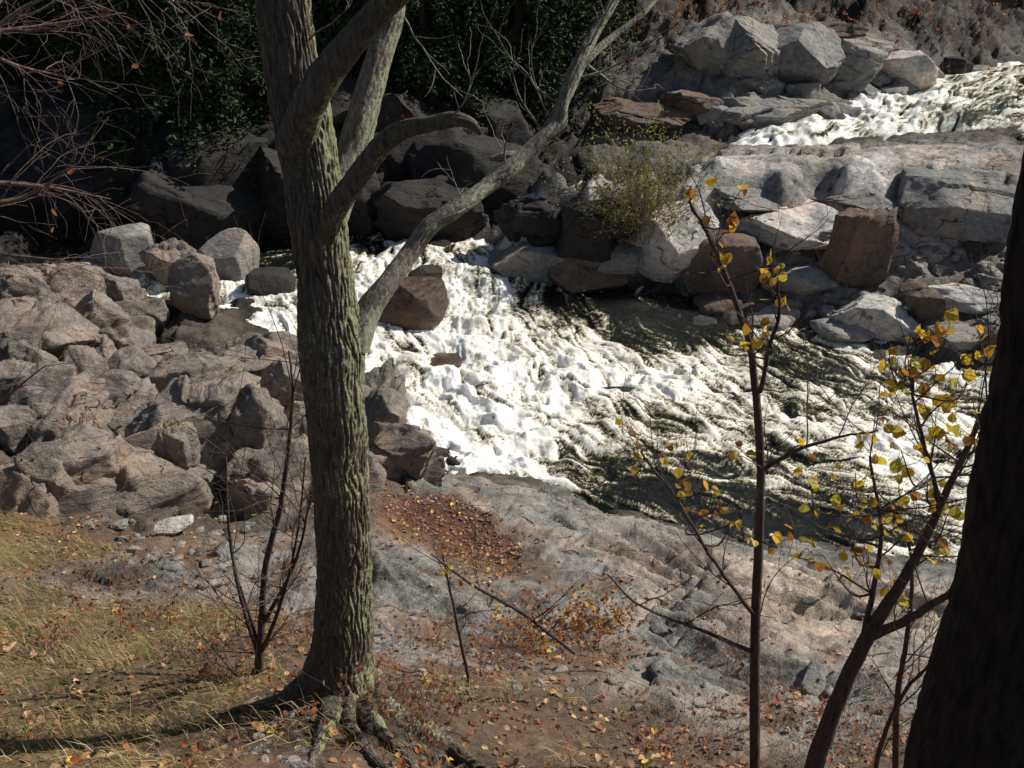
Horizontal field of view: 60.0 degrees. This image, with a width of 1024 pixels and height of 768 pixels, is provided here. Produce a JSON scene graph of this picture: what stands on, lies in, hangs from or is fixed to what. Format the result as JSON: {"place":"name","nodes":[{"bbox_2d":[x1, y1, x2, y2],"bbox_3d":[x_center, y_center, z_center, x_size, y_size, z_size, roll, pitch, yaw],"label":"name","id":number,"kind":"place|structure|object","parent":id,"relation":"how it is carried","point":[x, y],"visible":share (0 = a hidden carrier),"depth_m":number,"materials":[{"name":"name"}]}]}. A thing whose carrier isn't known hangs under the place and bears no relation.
{"place":"outdoors","nodes":[
{"label":"outdoors","id":0,"kind":"place"},
{"bbox_2d":[35,112,415,242],"bbox_3d":[-7.796,-5.744,25.143,11.461,3.771,3.233,-4,28,-7],"label":"cliff shrub","id":1,"kind":"object","parent":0,"point":[92,233],"visible":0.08,"depth_m":24.30,"materials":[{"name":"green plant"}]},
{"bbox_2d":[0,0,1023,767],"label":"ground","id":2,"kind":"structure","parent":0,"point":[790,176],"depth_m":10.54,"materials":[{"name":"grey stone"}]},
{"bbox_2d":[0,1,28,83],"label":"cedar tree","id":3,"kind":"object","parent":2,"relation":"on","point":[2,70],"visible":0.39,"depth_m":27.04,"materials":[{"name":"green plant"}]},
{"bbox_2d":[0,265,50,300],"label":"boulder","id":4,"kind":"object","parent":2,"relation":"on","point":[12,289],"visible":0.4,"depth_m":16.82,"materials":[{"name":"grey stone"}]},
{"bbox_2d":[0,0,63,77],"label":"cedar tree","id":5,"kind":"object","parent":2,"relation":"on","point":[19,47],"visible":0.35,"depth_m":27.11,"materials":[{"name":"green plant"}]},
{"bbox_2d":[5,0,106,92],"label":"cedar tree","id":6,"kind":"object","parent":2,"relation":"on","point":[48,17],"visible":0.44,"depth_m":26.59,"materials":[{"name":"green plant"}]},
{"bbox_2d":[41,664,91,693],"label":"green weeds","id":7,"kind":"object","parent":2,"relation":"on","point":[70,681],"visible":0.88,"depth_m":5.12,"materials":[{"name":"green plant"}]},
{"bbox_2d":[54,4,133,70],"bbox_3d":[-12.332,-13.787,27.526,4.302,8.630,4.792,1,28,1],"label":"cedar tree","id":8,"kind":"object","parent":2,"relation":"on","point":[83,37],"visible":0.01,"depth_m":27.41,"materials":[{"name":"green plant"}]},
{"bbox_2d":[46,0,168,104],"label":"cedar tree","id":9,"kind":"object","parent":2,"relation":"on","point":[89,62],"visible":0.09,"depth_m":25.20,"materials":[{"name":"green plant"}]},
{"bbox_2d":[110,518,128,529],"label":"stone","id":10,"kind":"object","parent":2,"relation":"on","point":[122,523],"visible":0.99,"depth_m":10.20,"materials":[{"name":"grey stone"}]},
{"bbox_2d":[0,0,259,451],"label":"bare tree","id":11,"kind":"object","parent":2,"relation":"on","point":[5,20],"visible":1,"depth_m":4.75,"materials":[{"name":"brown plant"}]},
{"bbox_2d":[64,0,215,195],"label":"cedar tree","id":12,"kind":"object","parent":2,"relation":"on","point":[110,73],"visible":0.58,"depth_m":24.04,"materials":[{"name":"green plant"}]},
{"bbox_2d":[120,0,211,96],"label":"cedar tree","id":13,"kind":"object","parent":2,"relation":"on","point":[166,60],"depth_m":25.68,"materials":[{"name":"green plant"}]},
{"bbox_2d":[154,514,193,535],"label":"stone","id":14,"kind":"object","parent":2,"relation":"on","point":[171,526],"visible":0.98,"depth_m":10.09,"materials":[{"name":"stone"}]},
{"bbox_2d":[112,0,273,181],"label":"cedar tree","id":15,"kind":"object","parent":2,"relation":"on","point":[184,17],"visible":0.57,"depth_m":23.68,"materials":[{"name":"green plant"}]},
{"bbox_2d":[162,3,266,111],"bbox_3d":[-8.612,-11.528,25.390,4.093,7.380,4.104,-5,28,-10],"label":"cedar tree","id":16,"kind":"object","parent":2,"relation":"on","point":[254,94],"visible":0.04,"depth_m":25.54,"materials":[{"name":"green plant"}]},
{"bbox_2d":[172,0,269,192],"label":"cedar tree","id":17,"kind":"object","parent":2,"relation":"on","point":[247,25],"visible":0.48,"depth_m":24.05,"materials":[{"name":"green plant"}]},
{"bbox_2d":[0,255,444,518],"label":"rock outcrop","id":18,"kind":"object","parent":2,"relation":"on","point":[145,480],"visible":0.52,"depth_m":12.33,"materials":[{"name":"grey stone"}]},
{"bbox_2d":[11,299,99,357],"bbox_3d":[-8.155,-0.807,15.643,1.399,1.131,1.148,0,28,0],"label":"boulder","id":19,"kind":"object","parent":18,"relation":"on","point":[55,343],"visible":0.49,"depth_m":15.55,"materials":[{"name":"grey stone"}]},
{"bbox_2d":[44,262,106,298],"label":"boulder","id":20,"kind":"object","parent":18,"relation":"on","point":[79,285],"visible":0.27,"depth_m":17.77,"materials":[{"name":"stone"}]},
{"bbox_2d":[50,431,127,485],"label":"boulder","id":21,"kind":"object","parent":18,"relation":"on","point":[101,456],"visible":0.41,"depth_m":10.70,"materials":[{"name":"grey stone"}]},
{"bbox_2d":[80,375,105,391],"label":"boulder","id":22,"kind":"object","parent":18,"relation":"on","point":[94,386],"visible":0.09,"depth_m":12.99,"materials":[{"name":"grey stone"}]},
{"bbox_2d":[74,289,132,343],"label":"boulder","id":23,"kind":"object","parent":18,"relation":"on","point":[108,316],"visible":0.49,"depth_m":16.93,"materials":[{"name":"grey stone"}]},
{"bbox_2d":[90,223,155,277],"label":"boulder","id":24,"kind":"object","parent":18,"relation":"on","point":[144,238],"visible":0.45,"depth_m":22.61,"materials":[{"name":"grey stone"}]},
{"bbox_2d":[115,298,169,335],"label":"boulder","id":25,"kind":"object","parent":18,"relation":"on","point":[142,306],"visible":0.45,"depth_m":18.70,"materials":[{"name":"grey stone"}]},
{"bbox_2d":[131,402,201,468],"bbox_3d":[-4.767,0.886,12.193,1.083,1.166,0.897,0,28,0],"label":"boulder","id":26,"kind":"object","parent":18,"relation":"on","point":[185,444],"visible":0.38,"depth_m":11.88,"materials":[{"name":"grey stone"}]},
{"bbox_2d":[138,238,196,284],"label":"boulder","id":27,"kind":"object","parent":18,"relation":"on","point":[168,257],"visible":0.48,"depth_m":22.18,"materials":[{"name":"stone"}]},
{"bbox_2d":[147,375,239,441],"bbox_3d":[-4.353,0.530,12.787,1.221,1.464,1.025,6,29,11],"label":"boulder","id":28,"kind":"object","parent":18,"relation":"on","point":[183,389],"visible":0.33,"depth_m":12.25,"materials":[{"name":"grey stone"}]},
{"bbox_2d":[168,251,220,319],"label":"boulder","id":29,"kind":"object","parent":18,"relation":"on","point":[198,282],"visible":0.97,"depth_m":18.88,"materials":[{"name":"grey stone"}]},
{"bbox_2d":[145,351,245,392],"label":"boulder","id":30,"kind":"object","parent":18,"relation":"on","point":[200,366],"visible":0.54,"depth_m":13.96,"materials":[{"name":"grey stone"}]},
{"bbox_2d":[198,228,259,280],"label":"boulder","id":31,"kind":"object","parent":18,"relation":"on","point":[224,250],"visible":0.63,"depth_m":22.12,"materials":[{"name":"grey stone"}]},
{"bbox_2d":[211,332,298,376],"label":"boulder","id":32,"kind":"object","parent":18,"relation":"on","point":[256,367],"visible":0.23,"depth_m":16.10,"materials":[{"name":"grey stone"}]},
{"bbox_2d":[228,383,295,448],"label":"boulder","id":33,"kind":"object","parent":18,"relation":"on","point":[246,408],"visible":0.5,"depth_m":12.22,"materials":[{"name":"grey stone"}]},
{"bbox_2d":[260,358,303,408],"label":"boulder","id":34,"kind":"object","parent":18,"relation":"on","point":[274,380],"visible":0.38,"depth_m":14.05,"materials":[{"name":"grey stone"}]},
{"bbox_2d":[365,388,406,448],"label":"boulder","id":35,"kind":"object","parent":18,"relation":"on","point":[377,403],"visible":0.48,"depth_m":15.53,"materials":[{"name":"grey stone"}]},
{"bbox_2d":[373,421,436,479],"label":"boulder","id":36,"kind":"object","parent":18,"relation":"on","point":[413,447],"visible":1,"depth_m":13.35,"materials":[{"name":"grey stone"}]},
{"bbox_2d":[93,212,435,675],"bbox_3d":[-1.316,0.605,4.945,1.516,2.928,1.530,20,34,33],"label":"sapling","id":37,"kind":"object","parent":2,"relation":"on","point":[258,637],"visible":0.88,"depth_m":4.97,"materials":[{"name":"brown plant"}]},
{"bbox_2d":[211,1,323,97],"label":"cedar tree","id":38,"kind":"object","parent":2,"relation":"on","point":[260,59],"visible":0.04,"depth_m":25.77,"materials":[{"name":"green plant"}]},
{"bbox_2d":[245,267,295,295],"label":"boulder","id":39,"kind":"object","parent":2,"relation":"on","point":[277,280],"visible":0.81,"depth_m":21.60,"materials":[{"name":"grey stone"}]},
{"bbox_2d":[244,0,389,97],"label":"cedar tree","id":40,"kind":"object","parent":2,"relation":"on","point":[315,12],"visible":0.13,"depth_m":25.84,"materials":[{"name":"green plant"}]},
{"bbox_2d":[0,70,642,262],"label":"cliff rocks","id":41,"kind":"object","parent":2,"relation":"on","point":[217,198],"visible":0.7,"depth_m":24.44,"materials":[{"name":"grey stone"}]},
{"bbox_2d":[0,509,662,767],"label":"grass","id":42,"kind":"structure","parent":2,"relation":"on","point":[25,617],"depth_m":5.58,"materials":[{"name":"brown plant"}]},
{"bbox_2d":[313,0,441,93],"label":"cedar tree","id":43,"kind":"object","parent":2,"relation":"on","point":[347,18],"visible":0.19,"depth_m":25.95,"materials":[{"name":"green plant"}]},
{"bbox_2d":[67,508,714,767],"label":"pebbles","id":44,"kind":"object","parent":2,"relation":"on","point":[296,759],"visible":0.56,"depth_m":7.50,"materials":[{"name":"grey stone"}]},
{"bbox_2d":[156,0,684,767],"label":"maple tree","id":45,"kind":"object","parent":2,"relation":"on","point":[326,174],"visible":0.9,"depth_m":3.70,"materials":[{"name":"brown plant"}]},
{"bbox_2d":[388,0,488,105],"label":"cedar tree","id":46,"kind":"object","parent":2,"relation":"on","point":[410,53],"visible":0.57,"depth_m":25.78,"materials":[{"name":"green plant"}]},
{"bbox_2d":[395,0,515,86],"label":"cedar tree","id":47,"kind":"object","parent":2,"relation":"on","point":[429,70],"visible":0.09,"depth_m":26.87,"materials":[{"name":"green plant"}]},
{"bbox_2d":[0,527,926,767],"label":"dry weeds","id":48,"kind":"object","parent":2,"relation":"on","point":[397,689],"visible":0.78,"depth_m":5.92,"materials":[{"name":"brown plant"}]},
{"bbox_2d":[0,478,930,767],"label":"fallen leaves","id":49,"kind":"object","parent":2,"relation":"on","point":[662,754],"visible":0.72,"depth_m":5.97,"materials":[{"name":"brown plant"}]},
{"bbox_2d":[413,0,527,131],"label":"cedar tree","id":50,"kind":"object","parent":2,"relation":"on","point":[468,14],"visible":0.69,"depth_m":26.14,"materials":[{"name":"green plant"}]},
{"bbox_2d":[454,0,545,82],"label":"cedar tree","id":51,"kind":"object","parent":2,"relation":"on","point":[509,29],"visible":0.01,"depth_m":28.35,"materials":[{"name":"green plant"}]},
{"bbox_2d":[394,523,618,686],"bbox_3d":[-0.033,1.560,5.968,1.449,1.439,0.781,3,28,6],"label":"sapling","id":52,"kind":"object","parent":2,"relation":"on","point":[529,618],"visible":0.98,"depth_m":5.93,"materials":[{"name":"brown plant"}]},
{"bbox_2d":[488,238,565,284],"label":"boulder","id":53,"kind":"object","parent":2,"relation":"on","point":[528,261],"visible":0.57,"depth_m":22.85,"materials":[{"name":"grey stone"}]},
{"bbox_2d":[455,0,599,157],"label":"cedar tree","id":54,"kind":"object","parent":2,"relation":"on","point":[516,23],"visible":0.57,"depth_m":27.07,"materials":[{"name":"green plant"}]},
{"bbox_2d":[486,0,630,122],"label":"cedar tree","id":55,"kind":"object","parent":2,"relation":"on","point":[585,17],"visible":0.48,"depth_m":27.89,"materials":[{"name":"green plant"}]},
{"bbox_2d":[463,577,680,662],"bbox_3d":[0.483,2.245,8.154,1.604,1.433,2.133,13,31,23],"label":"blueberry bush","id":56,"kind":"object","parent":2,"relation":"on","point":[619,620],"visible":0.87,"depth_m":8.30,"materials":[{"name":"brown plant"}]},
{"bbox_2d":[548,247,627,293],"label":"boulder","id":57,"kind":"object","parent":2,"relation":"on","point":[572,275],"visible":0.55,"depth_m":22.84,"materials":[{"name":"stone"}]},
{"bbox_2d":[551,0,645,65],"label":"cedar tree","id":58,"kind":"object","parent":2,"relation":"on","point":[618,10],"visible":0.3,"depth_m":29.88,"materials":[{"name":"green plant"}]},
{"bbox_2d":[596,241,640,274],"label":"boulder","id":59,"kind":"object","parent":2,"relation":"on","point":[619,263],"visible":0.39,"depth_m":22.86,"materials":[{"name":"grey stone"}]},
{"bbox_2d":[528,86,734,244],"bbox_3d":[3.002,-5.122,22.414,5.221,4.369,4.712,0,28,0],"label":"willow shrub","id":60,"kind":"object","parent":2,"relation":"on","point":[648,197],"visible":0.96,"depth_m":22.08,"materials":[{"name":"green plant"}]},
{"bbox_2d":[592,97,692,133],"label":"boulder","id":61,"kind":"object","parent":2,"relation":"on","point":[636,109],"visible":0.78,"depth_m":27.50,"materials":[{"name":"brown stone"}]},
{"bbox_2d":[430,499,864,696],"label":"loose slabs","id":62,"kind":"structure","parent":2,"relation":"on","point":[816,672],"depth_m":8.84,"materials":[{"name":"grey stone"}]},
{"bbox_2d":[626,198,721,282],"bbox_3d":[4.124,-3.694,23.509,2.474,2.327,2.052,-8,29,-15],"label":"boulder","id":63,"kind":"object","parent":2,"relation":"on","point":[672,254],"visible":0.5,"depth_m":22.79,"materials":[{"name":"stone"}]},
{"bbox_2d":[673,11,734,74],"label":"boulder","id":64,"kind":"object","parent":2,"relation":"on","point":[707,44],"visible":0.87,"depth_m":28.11,"materials":[{"name":"grey stone"}]},
{"bbox_2d":[693,316,717,324],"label":"boulder","id":65,"kind":"object","parent":2,"relation":"on","point":[701,320],"visible":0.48,"depth_m":21.93,"materials":[{"name":"grey stone"}]},
{"bbox_2d":[693,292,741,314],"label":"boulder","id":66,"kind":"object","parent":2,"relation":"on","point":[701,301],"visible":0.74,"depth_m":22.38,"materials":[{"name":"grey stone"}]},
{"bbox_2d":[600,135,883,767],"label":"sapling","id":67,"kind":"object","parent":2,"relation":"on","point":[754,610],"visible":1,"depth_m":4.07,"materials":[{"name":"brown plant"}]},
{"bbox_2d":[715,187,780,212],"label":"boulder","id":68,"kind":"object","parent":2,"relation":"on","point":[757,200],"visible":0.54,"depth_m":23.12,"materials":[{"name":"grey stone"}]},
{"bbox_2d":[721,16,781,79],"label":"boulder","id":69,"kind":"object","parent":2,"relation":"on","point":[756,53],"visible":0.66,"depth_m":28.25,"materials":[{"name":"grey stone"}]},
{"bbox_2d":[758,21,794,29],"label":"boulder","id":70,"kind":"object","parent":2,"relation":"on","point":[777,24],"visible":0.23,"depth_m":29.89,"materials":[{"name":"grey stone"}]},
{"bbox_2d":[612,0,955,64],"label":"shrub thicket","id":71,"kind":"object","parent":2,"relation":"on","point":[725,2],"visible":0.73,"depth_m":31.02,"materials":[{"name":"brown plant"}]},
{"bbox_2d":[734,199,837,250],"bbox_3d":[7.277,-4.138,23.381,2.773,1.239,2.464,-9,29,-16],"label":"boulder","id":72,"kind":"object","parent":2,"relation":"on","point":[798,223],"visible":0.72,"depth_m":22.75,"materials":[{"name":"stone"}]},
{"bbox_2d":[749,95,826,129],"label":"boulder","id":73,"kind":"object","parent":2,"relation":"on","point":[790,110],"visible":0.51,"depth_m":28.11,"materials":[{"name":"grey stone"}]},
{"bbox_2d":[598,68,1005,363],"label":"river cobbles","id":74,"kind":"object","parent":2,"relation":"on","point":[832,110],"visible":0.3,"depth_m":27.69,"materials":[{"name":"grey stone"}]},
{"bbox_2d":[657,89,724,122],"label":"boulder","id":75,"kind":"object","parent":74,"relation":"on","point":[695,103],"visible":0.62,"depth_m":27.69,"materials":[{"name":"stone"}]},
{"bbox_2d":[679,232,764,293],"bbox_3d":[5.463,-3.163,23.210,2.331,1.670,1.933,0,28,0],"label":"boulder","id":76,"kind":"object","parent":74,"relation":"on","point":[740,247],"visible":0.65,"depth_m":22.48,"materials":[{"name":"stone"}]},
{"bbox_2d":[719,105,774,124],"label":"boulder","id":77,"kind":"object","parent":74,"relation":"on","point":[740,115],"visible":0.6,"depth_m":27.74,"materials":[{"name":"grey stone"}]},
{"bbox_2d":[745,304,800,330],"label":"boulder","id":78,"kind":"object","parent":74,"relation":"on","point":[766,311],"visible":0.57,"depth_m":21.73,"materials":[{"name":"grey stone"}]},
{"bbox_2d":[769,265,838,295],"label":"boulder","id":79,"kind":"object","parent":74,"relation":"on","point":[804,280],"visible":0.78,"depth_m":22.25,"materials":[{"name":"grey stone"}]},
{"bbox_2d":[819,207,898,291],"bbox_3d":[8.675,-3.218,22.267,1.805,2.577,0.994,0,28,0],"label":"boulder","id":80,"kind":"object","parent":74,"relation":"on","point":[861,247],"visible":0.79,"depth_m":21.81,"materials":[{"name":"brown stone"}]},
{"bbox_2d":[897,281,926,299],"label":"boulder","id":81,"kind":"object","parent":74,"relation":"on","point":[906,289],"visible":0.56,"depth_m":21.96,"materials":[{"name":"grey stone"}]},
{"bbox_2d":[904,287,946,321],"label":"boulder","id":82,"kind":"object","parent":74,"relation":"on","point":[924,304],"visible":0.9,"depth_m":20.91,"materials":[{"name":"stone"}]},
{"bbox_2d":[922,282,1000,314],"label":"boulder","id":83,"kind":"object","parent":74,"relation":"on","point":[948,291],"visible":0.69,"depth_m":21.00,"materials":[{"name":"stone"}]},
{"bbox_2d":[976,325,999,350],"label":"boulder","id":84,"kind":"object","parent":74,"relation":"on","point":[994,335],"visible":0.29,"depth_m":19.78,"materials":[{"name":"grey stone"}]},
{"bbox_2d":[775,22,845,85],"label":"boulder","id":85,"kind":"object","parent":2,"relation":"on","point":[812,51],"visible":0.65,"depth_m":28.67,"materials":[{"name":"grey stone"}]},
{"bbox_2d":[809,318,876,342],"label":"boulder","id":86,"kind":"object","parent":2,"relation":"on","point":[829,329],"visible":0.62,"depth_m":21.06,"materials":[{"name":"grey stone"}]},
{"bbox_2d":[820,21,868,38],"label":"boulder","id":87,"kind":"object","parent":2,"relation":"on","point":[844,30],"visible":0.4,"depth_m":30.49,"materials":[{"name":"stone"}]},
{"bbox_2d":[810,187,903,212],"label":"boulder","id":88,"kind":"object","parent":2,"relation":"on","point":[867,197],"visible":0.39,"depth_m":23.15,"materials":[{"name":"grey stone"}]},
{"bbox_2d":[836,37,894,94],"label":"boulder","id":89,"kind":"object","parent":2,"relation":"on","point":[860,67],"visible":0.51,"depth_m":29.84,"materials":[{"name":"grey stone"}]},
{"bbox_2d":[758,187,1003,767],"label":"sapling","id":90,"kind":"object","parent":2,"relation":"on","point":[874,627],"visible":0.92,"depth_m":3.63,"materials":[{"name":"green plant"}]},
{"bbox_2d":[880,50,937,89],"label":"boulder","id":91,"kind":"object","parent":2,"relation":"on","point":[919,68],"visible":0.58,"depth_m":30.84,"materials":[{"name":"stone"}]},
{"bbox_2d":[856,0,1023,74],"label":"bare shrub","id":92,"kind":"object","parent":2,"relation":"on","point":[959,18],"visible":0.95,"depth_m":34.91,"materials":[{"name":"brown plant"}]},
{"bbox_2d":[925,324,980,349],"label":"boulder","id":93,"kind":"object","parent":2,"relation":"on","point":[963,336],"visible":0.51,"depth_m":20.05,"materials":[{"name":"grey stone"}]},
{"bbox_2d":[941,56,973,73],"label":"boulder","id":94,"kind":"object","parent":2,"relation":"on","point":[957,65],"visible":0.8,"depth_m":33.25,"materials":[{"name":"black stone"}]},
{"bbox_2d":[896,164,1019,243],"bbox_3d":[12.276,-4.802,23.819,4.608,2.007,3.496,0,28,0],"label":"boulder","id":95,"kind":"object","parent":2,"relation":"on","point":[948,201],"visible":0.77,"depth_m":22.76,"materials":[{"name":"grey stone"}]},
{"bbox_2d":[903,151,1023,767],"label":"tree","id":96,"kind":"object","parent":2,"relation":"on","point":[969,712],"visible":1,"depth_m":1.70,"materials":[{"name":"brown plant"}]},
{"bbox_2d":[970,65,989,72],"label":"boulder","id":97,"kind":"object","parent":2,"relation":"on","point":[979,68],"visible":0.28,"depth_m":33.58,"materials":[{"name":"grey stone"}]},
{"bbox_2d":[9,61,1023,563],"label":"river","id":98,"kind":"structure","parent":0,"point":[559,411],"depth_m":18.89,"materials":[{"name":"liquid"}]},
{"bbox_2d":[378,276,447,330],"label":"boulder","id":99,"kind":"object","parent":98,"relation":"in","point":[417,303],"visible":0.56,"depth_m":20.40,"materials":[{"name":"brown stone"}]},
{"bbox_2d":[407,265,442,277],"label":"boulder","id":100,"kind":"object","parent":98,"relation":"in","point":[431,270],"visible":0.66,"depth_m":21.84,"materials":[{"name":"stone"}]},
{"bbox_2d":[427,352,462,367],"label":"boulder","id":101,"kind":"object","parent":98,"relation":"in","point":[443,358],"visible":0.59,"depth_m":19.57,"materials":[{"name":"brown stone"}]},
{"bbox_2d":[260,259,667,450],"bbox_3d":[0.192,-0.047,18.071,14.608,1.340,5.758,19,33,31],"label":"spray","id":102,"kind":"object","parent":98,"relation":"on","point":[486,384],"visible":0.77,"depth_m":18.81,"materials":[{"name":"white liquid"}]},
{"bbox_2d":[601,386,632,391],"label":"boulder","id":103,"kind":"object","parent":98,"relation":"in","point":[627,389],"visible":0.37,"depth_m":18.84,"materials":[{"name":"grey stone"}]},
{"bbox_2d":[829,294,918,340],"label":"boulder","id":104,"kind":"object","parent":98,"relation":"in","point":[884,308],"visible":0.92,"depth_m":21.01,"materials":[{"name":"stone"}]}
]}

